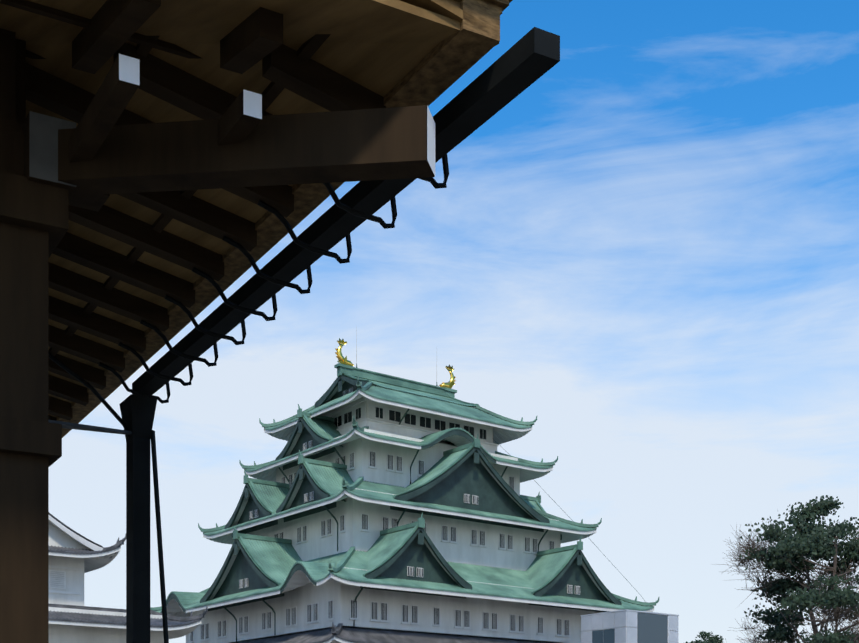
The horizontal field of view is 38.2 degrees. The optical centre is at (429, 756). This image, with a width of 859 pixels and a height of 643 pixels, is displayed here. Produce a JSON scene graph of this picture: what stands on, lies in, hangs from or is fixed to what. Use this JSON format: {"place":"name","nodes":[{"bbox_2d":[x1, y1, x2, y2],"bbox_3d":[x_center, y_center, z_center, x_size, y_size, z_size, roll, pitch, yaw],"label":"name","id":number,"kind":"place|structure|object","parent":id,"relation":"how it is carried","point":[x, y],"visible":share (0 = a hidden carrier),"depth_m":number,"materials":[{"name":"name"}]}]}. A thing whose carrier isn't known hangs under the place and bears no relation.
{"place":"outdoors","nodes":[
{"label":"outdoors","id":0,"kind":"place"},
{"bbox_2d":[49,0,858,642],"label":"sky","id":1,"kind":"structure","parent":0,"point":[648,254],"materials":[{"name":"blue"}]},
{"label":"ground","id":2,"kind":"structure","parent":0,"visible":0},
{"bbox_2d":[49,513,206,642],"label":"castle turret","id":3,"kind":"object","parent":2,"relation":"on","point":[74,556],"visible":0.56,"depth_m":105.22,"materials":[{"name":"white paint"}]},
{"bbox_2d":[0,0,559,642],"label":"palace","id":4,"kind":"structure","parent":2,"relation":"on","point":[170,170],"depth_m":4.64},
{"bbox_2d":[150,338,658,642],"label":"keep","id":5,"kind":"structure","parent":2,"relation":"on","point":[374,507],"depth_m":127.51,"materials":[{"name":"green metal"}]},
{"bbox_2d":[580,609,678,642],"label":"elevator","id":6,"kind":"object","parent":2,"relation":"on","point":[627,626],"visible":1,"depth_m":117.82,"materials":[{"name":"white"}]},
{"bbox_2d":[686,639,711,642],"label":"pine","id":7,"kind":"object","parent":2,"relation":"on","point":[700,641],"visible":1,"depth_m":100.35,"materials":[{"name":"green plant"}]},
{"bbox_2d":[694,631,725,642],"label":"pine","id":8,"kind":"object","parent":2,"relation":"on","point":[705,636],"visible":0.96,"depth_m":104.84,"materials":[{"name":"green plant"}]},
{"bbox_2d":[717,495,858,642],"bbox_3d":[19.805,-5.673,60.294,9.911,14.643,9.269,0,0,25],"label":"pine","id":9,"kind":"object","parent":2,"relation":"on","point":[813,540],"visible":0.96,"depth_m":60.41,"materials":[{"name":"green plant"}]}
]}

